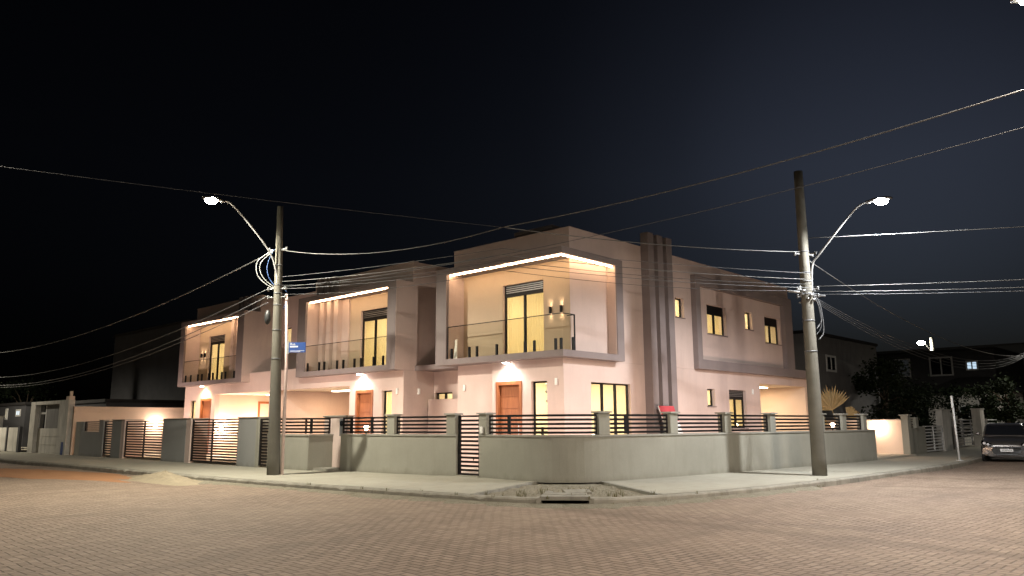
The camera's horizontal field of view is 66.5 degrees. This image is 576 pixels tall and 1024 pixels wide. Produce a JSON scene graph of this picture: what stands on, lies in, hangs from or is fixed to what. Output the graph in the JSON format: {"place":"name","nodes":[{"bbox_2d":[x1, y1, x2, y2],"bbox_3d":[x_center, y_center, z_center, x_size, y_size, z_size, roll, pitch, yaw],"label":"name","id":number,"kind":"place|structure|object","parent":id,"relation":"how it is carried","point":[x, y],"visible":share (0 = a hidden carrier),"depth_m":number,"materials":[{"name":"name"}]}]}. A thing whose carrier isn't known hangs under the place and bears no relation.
{"place":"outdoors","nodes":[
{"label":"outdoors","id":0,"kind":"place"},
{"bbox_2d":[0,427,22,451],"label":"sheet gate","id":1,"kind":"structure","parent":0,"point":[10,439],"depth_m":44.39,"materials":[{"name":"metal"}]},
{"bbox_2d":[0,451,530,493],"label":"pavement","id":2,"kind":"structure","parent":0,"point":[453,484],"depth_m":22.06,"materials":[{"name":"concrete"}]},
{"bbox_2d":[27,400,74,454],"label":"garage portal","id":3,"kind":"object","parent":2,"relation":"on","point":[50,424],"visible":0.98,"depth_m":41.10,"materials":[{"name":"paint"}]},
{"bbox_2d":[38,405,46,427],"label":"window","id":4,"kind":"structure","parent":3,"relation":"in","point":[43,408],"depth_m":42.34,"materials":[{"name":"glass"}]},
{"bbox_2d":[35,428,56,453],"bbox_3d":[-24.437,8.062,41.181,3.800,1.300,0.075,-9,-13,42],"label":"door","id":5,"kind":"structure","parent":3,"relation":"in","point":[46,437],"depth_m":41.34,"materials":[{"name":"paint"}]},
{"bbox_2d":[74,422,80,455],"bbox_3d":[-21.213,7.382,38.246,0.620,1.640,0.150,-9,-13,42],"label":"gate post","id":6,"kind":"object","parent":2,"relation":"on","point":[77,438],"visible":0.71,"depth_m":38.18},
{"bbox_2d":[78,417,333,470],"bbox_3d":[-13.389,6.138,31.544,20.060,1.710,0.932,-9,-13,42],"label":"street fence","id":7,"kind":"object","parent":2,"relation":"on","point":[308,452],"visible":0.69,"depth_m":27.50,"materials":[{"name":"paint"}]},
{"bbox_2d":[102,421,112,455],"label":"side gate","id":8,"kind":"structure","parent":7,"relation":"attached to","point":[105,438],"depth_m":35.83,"materials":[{"name":"black metal"}]},
{"bbox_2d":[124,420,162,458],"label":"driveway gate","id":9,"kind":"structure","parent":7,"relation":"attached to","point":[143,439],"depth_m":33.10,"materials":[{"name":"black metal"}]},
{"bbox_2d":[190,419,238,463],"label":"driveway gate","id":10,"kind":"structure","parent":7,"relation":"attached to","point":[211,440],"depth_m":28.87,"materials":[{"name":"black metal"}]},
{"bbox_2d":[258,419,268,465],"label":"side gate","id":11,"kind":"structure","parent":7,"relation":"attached to","point":[261,441],"depth_m":26.50,"materials":[{"name":"black metal"}]},
{"bbox_2d":[266,206,282,480],"bbox_3d":[-6.863,1.565,23.018,0.400,8.196,0.400,-9,-13,42],"label":"utility pole","id":12,"kind":"object","parent":2,"relation":"on","point":[273,451],"visible":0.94,"depth_m":22.77,"materials":[{"name":"concrete"}]},
{"bbox_2d":[0,253,268,352],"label":"overhead cable","id":13,"kind":"object","parent":12,"relation":"attached to","point":[143,311],"visible":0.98,"depth_m":29.17,"materials":[{"name":"rubber"}]},
{"bbox_2d":[201,196,276,280],"bbox_3d":[-7.823,-1.364,22.547,0.330,2.208,2.456,-9,-13,42],"label":"street lamp","id":14,"kind":"object","parent":12,"relation":"attached to","point":[211,200],"visible":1,"depth_m":22.56,"materials":[{"name":"grey metal"}]},
{"bbox_2d":[264,310,270,324],"bbox_3d":[-7.234,0.866,23.113,0.174,0.456,0.183,-9,-13,42],"label":"splice box","id":15,"kind":"object","parent":12,"relation":"attached to","point":[267,317],"visible":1,"depth_m":23.05,"materials":[{"name":"black plastic"}]},
{"bbox_2d":[267,247,287,299],"bbox_3d":[-7.000,-0.444,23.319,0.708,1.570,0.110,-3,-10,16],"label":"cable bracket","id":16,"kind":"object","parent":12,"relation":"attached to","point":[268,288],"visible":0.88,"depth_m":23.27,"materials":[{"name":"grey metal"}]},
{"bbox_2d":[0,296,266,385],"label":"overhead cable","id":17,"kind":"object","parent":16,"relation":"attached to","point":[151,349],"visible":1,"depth_m":28.00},
{"bbox_2d":[0,289,266,377],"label":"overhead cable","id":18,"kind":"object","parent":16,"relation":"attached to","point":[151,340],"visible":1,"depth_m":27.99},
{"bbox_2d":[0,302,267,387],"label":"overhead cable","id":19,"kind":"object","parent":16,"relation":"attached to","point":[151,353],"visible":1,"depth_m":27.80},
{"bbox_2d":[282,260,787,285],"bbox_3d":[0.520,-0.372,20.351,15.119,0.418,3.733,-1,-10,6],"label":"overhead cable","id":20,"kind":"object","parent":16,"relation":"attached to","point":[542,265],"visible":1,"depth_m":19.92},
{"bbox_2d":[282,255,812,281],"bbox_3d":[0.516,-0.517,20.343,15.121,0.378,3.801,-1,-10,6],"label":"overhead cable","id":21,"kind":"object","parent":16,"relation":"attached to","point":[550,260],"visible":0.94,"depth_m":19.98,"materials":[{"name":"rubber"}]},
{"bbox_2d":[284,265,810,288],"bbox_3d":[0.524,-0.278,20.366,15.120,0.401,3.671,-1,-10,6],"label":"overhead cable","id":22,"kind":"object","parent":16,"relation":"attached to","point":[551,270],"visible":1,"depth_m":20.02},
{"bbox_2d":[283,248,812,276],"bbox_3d":[0.511,-0.683,20.340,15.120,0.328,3.861,-1,-10,6],"label":"overhead cable","id":23,"kind":"object","parent":16,"relation":"attached to","point":[550,253],"visible":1,"depth_m":20.01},
{"bbox_2d":[319,270,813,293],"bbox_3d":[0.528,-0.120,20.371,15.119,0.387,3.605,-1,-10,6],"label":"overhead cable","id":24,"kind":"object","parent":16,"relation":"attached to","point":[595,281],"visible":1,"depth_m":20.17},
{"bbox_2d":[284,127,1023,286],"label":"overhead cable","id":25,"kind":"object","parent":16,"relation":"attached to","point":[700,211],"visible":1,"depth_m":14.71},
{"bbox_2d":[280,294,287,474],"bbox_3d":[-6.651,2.776,22.820,0.179,5.272,0.099,0,-10,-2],"label":"conduit pipe","id":26,"kind":"object","parent":12,"relation":"attached to","point":[284,398],"visible":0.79,"depth_m":22.74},
{"bbox_2d":[287,341,305,353],"bbox_3d":[-6.331,1.746,22.948,0.542,0.380,0.040,-1,-10,2],"label":"street sign","id":27,"kind":"object","parent":26,"relation":"attached to","point":[296,347],"visible":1,"depth_m":22.93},
{"bbox_2d":[282,227,501,254],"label":"overhead cable","id":28,"kind":"object","parent":12,"relation":"attached to","point":[397,250],"visible":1,"depth_m":20.39,"materials":[{"name":"rubber"}]},
{"bbox_2d":[313,467,339,470],"bbox_3d":[-5.825,5.706,24.601,1.050,0.080,0.690,-9,-13,42],"label":"concrete step","id":29,"kind":"object","parent":2,"relation":"on","point":[328,469],"visible":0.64,"depth_m":24.24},
{"bbox_2d":[323,415,354,467],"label":"meter wall","id":30,"kind":"structure","parent":2,"relation":"on","point":[335,423],"depth_m":25.06,"materials":[{"name":"paint"}]},
{"bbox_2d":[339,419,346,435],"bbox_3d":[-5.374,4.496,24.780,0.280,0.699,0.128,-9,-13,42],"label":"meter box","id":31,"kind":"object","parent":30,"relation":"attached to","point":[341,427],"visible":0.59,"depth_m":24.76,"materials":[{"name":"grey metal"}]},
{"bbox_2d":[21,447,887,473],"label":"yard paving","id":32,"kind":"structure","parent":0,"point":[23,449],"depth_m":32.17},
{"bbox_2d":[69,406,183,454],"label":"boundary wall","id":33,"kind":"structure","parent":32,"relation":"on","point":[82,414],"depth_m":40.83,"materials":[{"name":"beige paint"}]},
{"bbox_2d":[177,293,343,453],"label":"row house","id":34,"kind":"structure","parent":32,"relation":"on","point":[230,371],"depth_m":36.59,"materials":[{"name":"paint"}]},
{"bbox_2d":[199,398,210,452],"bbox_3d":[-14.458,6.529,36.868,1.046,2.578,0.180,-9,-13,42],"label":"door","id":35,"kind":"structure","parent":34,"relation":"in","point":[205,404],"depth_m":37.09,"materials":[{"name":"brown wood"}]},
{"bbox_2d":[209,335,224,379],"bbox_3d":[-14.135,3.415,37.742,1.640,2.226,0.224,-9,-13,42],"label":"balcony door","id":36,"kind":"structure","parent":34,"relation":"in","point":[218,342],"depth_m":37.89,"materials":[{"name":"glass"}]},
{"bbox_2d":[268,369,349,433],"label":"party wall","id":37,"kind":"structure","parent":32,"relation":"on","point":[302,404],"depth_m":33.97,"materials":[{"name":"paint"}]},
{"bbox_2d":[281,261,447,433],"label":"row house","id":38,"kind":"structure","parent":32,"relation":"on","point":[383,341],"depth_m":28.95,"materials":[{"name":"paint"}]},
{"bbox_2d":[354,390,372,433],"bbox_3d":[-5.360,5.024,28.503,1.046,2.578,0.180,-9,-13,42],"label":"door","id":39,"kind":"structure","parent":38,"relation":"in","point":[363,398],"depth_m":28.71,"materials":[{"name":"brown wood"}]},
{"bbox_2d":[362,308,386,366],"bbox_3d":[-5.074,1.916,29.411,1.640,2.226,0.225,-9,-13,42],"label":"balcony door","id":40,"kind":"structure","parent":38,"relation":"in","point":[376,320],"depth_m":29.54,"materials":[{"name":"glass"}]},
{"bbox_2d":[383,390,391,433],"bbox_3d":[-4.353,4.791,27.669,0.640,2.500,0.327,-9,-13,42],"label":"window","id":41,"kind":"structure","parent":38,"relation":"in","point":[389,400],"depth_m":27.96,"materials":[{"name":"glass"}]},
{"bbox_2d":[415,364,457,433],"bbox_3d":[-1.265,4.490,27.781,2.585,3.380,3.600,-9,-13,42],"label":"side passage","id":42,"kind":"object","parent":32,"relation":"on","point":[443,401],"visible":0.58,"depth_m":27.48,"materials":[{"name":"paint"}]},
{"bbox_2d":[435,225,808,467],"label":"corner house","id":43,"kind":"structure","parent":32,"relation":"on","point":[614,347],"depth_m":25.39,"materials":[{"name":"paint"}]},
{"bbox_2d":[496,381,521,434],"bbox_3d":[-0.044,4.135,23.617,1.076,2.598,0.180,-9,-13,42],"label":"door","id":44,"kind":"structure","parent":43,"relation":"in","point":[509,393],"depth_m":23.78,"materials":[{"name":"brown wood"}]},
{"bbox_2d":[505,280,543,353],"bbox_3d":[0.465,0.981,24.321,1.740,2.266,0.225,-9,-13,42],"label":"balcony door","id":45,"kind":"structure","parent":43,"relation":"in","point":[526,299],"depth_m":24.42,"materials":[{"name":"glass"}]},
{"bbox_2d":[533,381,546,434],"bbox_3d":[0.841,3.890,22.809,0.700,2.325,0.195,-9,-13,42],"label":"window","id":46,"kind":"structure","parent":43,"relation":"in","point":[534,383],"depth_m":23.12,"materials":[{"name":"black metal"}]},
{"bbox_2d":[591,382,628,433],"bbox_3d":[3.010,4.066,23.830,0.195,2.305,2.120,-9,-13,42],"label":"window","id":47,"kind":"structure","parent":43,"relation":"in","point":[601,384],"depth_m":24.16,"materials":[{"name":"black metal"}]},
{"bbox_2d":[706,305,727,336],"bbox_3d":[7.588,1.281,29.437,0.366,1.200,1.530,-9,-13,42],"label":"window","id":48,"kind":"structure","parent":43,"relation":"in","point":[713,313],"depth_m":29.57,"materials":[{"name":"glass"}]},
{"bbox_2d":[729,390,748,428],"bbox_3d":[8.519,4.679,29.825,0.348,1.528,1.450,-9,-13,42],"label":"window","id":49,"kind":"structure","parent":43,"relation":"in","point":[735,396],"depth_m":30.02,"materials":[{"name":"black metal"}]},
{"bbox_2d":[764,317,781,345],"bbox_3d":[10.823,1.859,32.852,0.368,1.200,1.510,-9,-13,42],"label":"window","id":50,"kind":"structure","parent":43,"relation":"in","point":[769,322],"depth_m":32.92,"materials":[{"name":"glass"}]},
{"bbox_2d":[658,406,682,432],"bbox_3d":[5.222,4.709,24.859,0.710,1.900,0.900,-9,-13,42],"label":"banner board","id":51,"kind":"object","parent":32,"relation":"on","point":[666,408],"visible":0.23,"depth_m":25.16,"materials":[{"name":"red fabric"}]},
{"bbox_2d":[821,385,859,429],"bbox_3d":[13.806,5.587,33.145,2.322,2.992,0.335,-5,-11,24],"label":"fan palm","id":52,"kind":"object","parent":32,"relation":"on","point":[831,400],"visible":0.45,"depth_m":33.37,"materials":[{"name":"beige plant"}]},
{"bbox_2d":[0,440,1023,575],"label":"road","id":53,"kind":"structure","parent":0,"point":[967,520],"depth_m":11.33,"materials":[{"name":"brick"}]},
{"bbox_2d":[0,402,31,446],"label":"neighbour house","id":54,"kind":"structure","parent":53,"relation":"on","point":[17,414],"depth_m":54.96,"materials":[{"name":"paint"}]},
{"bbox_2d":[0,373,56,403],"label":"garden tree","id":55,"kind":"object","parent":53,"relation":"on","point":[10,389],"visible":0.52,"depth_m":59.69,"materials":[{"name":"green plant"}]},
{"bbox_2d":[0,468,130,482],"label":"earth patch","id":56,"kind":"object","parent":53,"relation":"on","point":[45,474],"visible":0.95,"depth_m":24.88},
{"bbox_2d":[75,399,184,407],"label":"neighbour house","id":57,"kind":"structure","parent":53,"relation":"on","point":[131,403],"depth_m":44.39,"materials":[{"name":"paint"}]},
{"bbox_2d":[110,319,192,399],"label":"neighbour house","id":58,"kind":"structure","parent":53,"relation":"on","point":[153,376],"depth_m":54.26,"materials":[{"name":"paint"}]},
{"bbox_2d":[127,470,202,485],"bbox_3d":[-10.125,5.454,22.741,5.460,0.288,1.585,-9,-13,42],"label":"sand heap","id":59,"kind":"object","parent":53,"relation":"on","point":[165,477],"visible":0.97,"depth_m":21.86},
{"bbox_2d":[0,456,994,503],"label":"kerb","id":60,"kind":"structure","parent":53,"relation":"on","point":[814,483],"depth_m":18.58,"materials":[{"name":"concrete"}]},
{"bbox_2d":[194,479,822,508],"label":"gutter sand","id":61,"kind":"structure","parent":53,"relation":"on","point":[554,506],"depth_m":16.12,"materials":[{"name":"sand"}]},
{"bbox_2d":[285,478,824,503],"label":"weeds","id":62,"kind":"object","parent":53,"relation":"on","point":[522,493],"visible":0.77,"depth_m":15.88,"materials":[{"name":"green plant"}]},
{"bbox_2d":[536,492,593,503],"bbox_3d":[1.062,4.252,15.354,1.121,0.380,0.840,-1,-10,6],"label":"storm drain","id":63,"kind":"object","parent":53,"relation":"on","point":[565,498],"visible":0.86,"depth_m":15.04,"materials":[{"name":"concrete"}]},
{"bbox_2d":[793,330,880,418],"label":"neighbour house","id":64,"kind":"structure","parent":53,"relation":"on","point":[839,360],"depth_m":48.37,"materials":[{"name":"paint"}]},
{"bbox_2d":[825,355,836,371],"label":"window","id":65,"kind":"structure","parent":64,"relation":"in","point":[831,366],"depth_m":47.16,"materials":[{"name":"white metal"}]},
{"bbox_2d":[849,348,938,418],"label":"garden tree","id":66,"kind":"object","parent":53,"relation":"on","point":[885,369],"visible":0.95,"depth_m":47.41,"materials":[{"name":"green plant"}]},
{"bbox_2d":[880,374,945,440],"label":"garden tree","id":67,"kind":"object","parent":53,"relation":"on","point":[921,422],"visible":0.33,"depth_m":51.36,"materials":[{"name":"green plant"}]},
{"bbox_2d":[879,379,946,419],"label":"garden tree","id":68,"kind":"object","parent":53,"relation":"on","point":[896,387],"visible":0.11,"depth_m":58.15,"materials":[{"name":"green plant"}]},
{"bbox_2d":[876,347,1023,439],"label":"neighbour house","id":69,"kind":"structure","parent":53,"relation":"on","point":[938,372],"depth_m":65.92,"materials":[{"name":"paint"}]},
{"bbox_2d":[892,359,910,376],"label":"window","id":70,"kind":"structure","parent":69,"relation":"in","point":[906,361],"depth_m":67.73,"materials":[{"name":"glass"}]},
{"bbox_2d":[929,356,953,375],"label":"window","id":71,"kind":"structure","parent":69,"relation":"in","point":[936,369],"depth_m":65.84,"materials":[{"name":"glass"}]},
{"bbox_2d":[876,342,1023,364],"bbox_3d":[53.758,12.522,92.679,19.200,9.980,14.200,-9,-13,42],"label":"roof","id":72,"kind":"structure","parent":69,"relation":"attached to","point":[1016,347],"depth_m":85.16,"materials":[{"name":"paint"}]},
{"bbox_2d":[965,361,978,370],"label":"window","id":73,"kind":"structure","parent":69,"relation":"in","point":[972,366],"depth_m":64.28,"materials":[{"name":"white glass"}]},
{"bbox_2d":[930,382,1001,436],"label":"garden tree","id":74,"kind":"object","parent":53,"relation":"on","point":[966,411],"visible":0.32,"depth_m":55.17,"materials":[{"name":"green plant"}]},
{"bbox_2d":[927,377,1023,442],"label":"neighbour house","id":75,"kind":"structure","parent":53,"relation":"on","point":[970,381],"depth_m":59.34,"materials":[{"name":"plant"}]},
{"bbox_2d":[960,384,1004,422],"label":"garden tree","id":76,"kind":"object","parent":53,"relation":"on","point":[966,389],"visible":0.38,"depth_m":52.59,"materials":[{"name":"green plant"}]},
{"bbox_2d":[967,372,1023,422],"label":"garden tree","id":77,"kind":"object","parent":53,"relation":"on","point":[1010,410],"visible":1,"depth_m":48.00,"materials":[{"name":"green plant"}]},
{"bbox_2d":[975,423,1023,460],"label":"parked car","id":78,"kind":"object","parent":53,"relation":"on","point":[1002,440],"visible":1,"depth_m":30.73,"materials":[{"name":"paint"}]},
{"bbox_3d":[9.124,-0.904,10.384,0.380,8.550,0.380,-9,-13,42],"label":"utility pole","id":79,"kind":"object","parent":53,"relation":"on","visible":0},
{"bbox_2d":[502,89,1023,227],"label":"overhead cable","id":80,"kind":"object","parent":79,"relation":"attached to","point":[784,160],"visible":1,"depth_m":14.09,"materials":[{"name":"rubber"}]},
{"bbox_2d":[0,0,1023,403],"label":"sky","id":81,"kind":"structure","parent":0,"point":[499,113],"materials":[{"name":"black"}]},
{"bbox_2d":[487,484,645,496],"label":"earth verge","id":82,"kind":"structure","parent":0,"point":[600,490],"depth_m":17.26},
{"bbox_2d":[563,489,591,493],"bbox_3d":[1.351,4.233,16.180,0.560,0.109,0.256,2,-10,-12],"label":"concrete chunk","id":83,"kind":"object","parent":82,"relation":"on","point":[587,491],"visible":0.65,"depth_m":16.13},
{"bbox_2d":[472,481,661,494],"bbox_3d":[1.205,4.545,17.602,3.878,0.134,3.816,-1,-10,4],"label":"pavement edge","id":84,"kind":"object","parent":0,"point":[501,489],"visible":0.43,"depth_m":17.35,"materials":[{"name":"concrete"}]},
{"bbox_2d":[605,444,981,493],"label":"pavement","id":85,"kind":"structure","parent":0,"point":[695,483],"depth_m":21.15,"materials":[{"name":"concrete"}]},
{"bbox_2d":[340,411,877,482],"bbox_3d":[5.049,4.655,23.627,19.739,1.725,7.168,2,-10,-15],"label":"corner fence","id":86,"kind":"object","parent":85,"relation":"on","point":[601,454],"visible":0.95,"depth_m":21.61,"materials":[{"name":"paint"}]},
{"bbox_2d":[458,415,478,475],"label":"pedestrian gate","id":87,"kind":"structure","parent":86,"relation":"attached to","point":[460,433],"depth_m":21.35,"materials":[{"name":"black metal"}]},
{"bbox_2d":[794,170,827,480],"bbox_3d":[8.214,0.967,21.589,0.390,8.720,0.390,-9,-13,42],"label":"utility pole","id":88,"kind":"object","parent":85,"relation":"on","point":[818,450],"visible":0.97,"depth_m":21.36,"materials":[{"name":"concrete"}]},
{"bbox_2d":[503,227,798,251],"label":"overhead cable","id":89,"kind":"object","parent":88,"relation":"attached to","point":[649,243],"visible":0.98,"depth_m":19.99,"materials":[{"name":"rubber"}]},
{"bbox_2d":[793,251,819,298],"bbox_3d":[8.203,-0.351,21.836,0.637,1.320,0.362,-2,-10,7],"label":"cable bracket","id":90,"kind":"object","parent":88,"relation":"attached to","point":[817,287],"visible":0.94,"depth_m":21.68,"materials":[{"name":"grey metal"}]},
{"bbox_2d":[813,279,1023,286],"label":"overhead cable","id":91,"kind":"object","parent":90,"relation":"attached to","point":[923,283],"visible":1,"depth_m":20.74,"materials":[{"name":"rubber"}]},
{"bbox_2d":[788,286,825,302],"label":"cable clamps","id":92,"kind":"object","parent":88,"relation":"attached to","point":[810,295],"visible":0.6,"depth_m":21.60,"materials":[{"name":"grey metal"}]},
{"bbox_2d":[815,291,1012,294],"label":"overhead cable","id":93,"kind":"object","parent":92,"relation":"attached to","point":[914,293],"visible":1,"depth_m":20.77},
{"bbox_2d":[813,287,1023,291],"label":"overhead cable","id":94,"kind":"object","parent":92,"relation":"attached to","point":[913,290],"visible":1,"depth_m":20.84,"materials":[{"name":"rubber"}]},
{"bbox_2d":[811,196,892,292],"bbox_3d":[9.142,-1.153,21.096,2.308,2.319,0.330,-9,-13,42],"label":"street lamp","id":95,"kind":"object","parent":88,"relation":"attached to","point":[883,200],"visible":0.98,"depth_m":21.15,"materials":[{"name":"grey metal"}]},
{"bbox_2d":[810,261,1004,355],"bbox_3d":[20.579,2.099,35.233,0.024,1.276,36.628,-9,-13,41],"label":"overhead cable","id":96,"kind":"object","parent":88,"relation":"attached to","point":[896,315],"visible":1,"depth_m":27.16,"materials":[{"name":"rubber"}]},
{"bbox_2d":[814,301,1021,368],"bbox_3d":[20.435,2.699,35.303,0.018,1.948,36.588,-9,-13,41],"label":"overhead cable","id":97,"kind":"object","parent":88,"relation":"attached to","point":[902,349],"visible":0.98,"depth_m":27.47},
{"bbox_2d":[814,226,1023,237],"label":"overhead cable","id":98,"kind":"object","parent":88,"relation":"attached to","point":[919,232],"visible":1,"depth_m":20.85,"materials":[{"name":"rubber"}]},
{"bbox_2d":[818,299,1020,360],"bbox_3d":[20.488,2.388,35.305,0.018,1.815,36.584,-9,-13,41],"label":"overhead cable","id":99,"kind":"object","parent":88,"relation":"attached to","point":[903,341],"visible":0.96,"depth_m":27.74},
{"bbox_2d":[817,300,1023,363],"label":"overhead cable","id":100,"kind":"object","parent":88,"relation":"attached to","point":[911,347],"visible":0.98,"depth_m":28.44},
{"bbox_2d":[818,302,1022,366],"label":"overhead cable","id":101,"kind":"object","parent":88,"relation":"attached to","point":[901,346],"visible":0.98,"depth_m":27.59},
{"bbox_2d":[825,419,903,453],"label":"driveway wall","id":102,"kind":"structure","parent":85,"relation":"on","point":[888,434],"depth_m":33.61,"materials":[{"name":"beige paint"}]},
{"bbox_2d":[899,414,913,453],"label":"fence pillar","id":103,"kind":"structure","parent":85,"relation":"on","point":[906,434],"depth_m":32.76,"materials":[{"name":"paint"}]},
{"bbox_2d":[910,417,926,454],"bbox_3d":[17.689,6.500,34.292,0.300,1.620,2.850,-9,-13,42],"label":"neighbour fence","id":104,"kind":"object","parent":85,"relation":"on","point":[919,439],"visible":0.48,"depth_m":34.37,"materials":[{"name":"paint"}]},
{"bbox_2d":[950,396,962,460],"bbox_3d":[16.356,5.159,28.738,0.240,2.372,0.228,-9,-13,42],"label":"sign post","id":105,"kind":"object","parent":85,"relation":"on","point":[954,419],"visible":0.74,"depth_m":28.70,"materials":[{"name":"white metal"}]},
{"bbox_2d":[952,420,973,446],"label":"white gate","id":106,"kind":"structure","parent":85,"relation":"on","point":[963,431],"depth_m":42.59,"materials":[{"name":"grey metal"}]},
{"bbox_2d":[958,418,1023,445],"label":"garden fence","id":107,"kind":"object","parent":85,"relation":"on","point":[986,419],"visible":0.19,"depth_m":46.38,"materials":[{"name":"metal"}]},
{"bbox_2d":[877,453,915,459],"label":"driveway","id":108,"kind":"structure","parent":0,"point":[889,456],"depth_m":31.47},
{"bbox_2d":[934,409,953,450],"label":"concrete pier","id":109,"kind":"structure","parent":0,"point":[943,419],"depth_m":38.04,"materials":[{"name":"paint"}]},
{"bbox_2d":[925,426,943,451],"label":"white gate","id":110,"kind":"structure","parent":109,"relation":"attached to","point":[934,438],"depth_m":36.64,"materials":[{"name":"metal"}]},
{"bbox_2d":[970,408,984,445],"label":"concrete pier","id":111,"kind":"structure","parent":0,"point":[978,420],"depth_m":44.87,"materials":[{"name":"paint"}]},
{"bbox_3d":[-11.032,-0.433,12.191,0.380,8.450,0.380,-9,-13,42],"label":"utility pole","id":112,"kind":"object","parent":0,"visible":0},
{"bbox_2d":[0,166,496,226],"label":"overhead cable","id":113,"kind":"object","parent":112,"relation":"attached to","point":[237,196],"visible":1,"depth_m":15.58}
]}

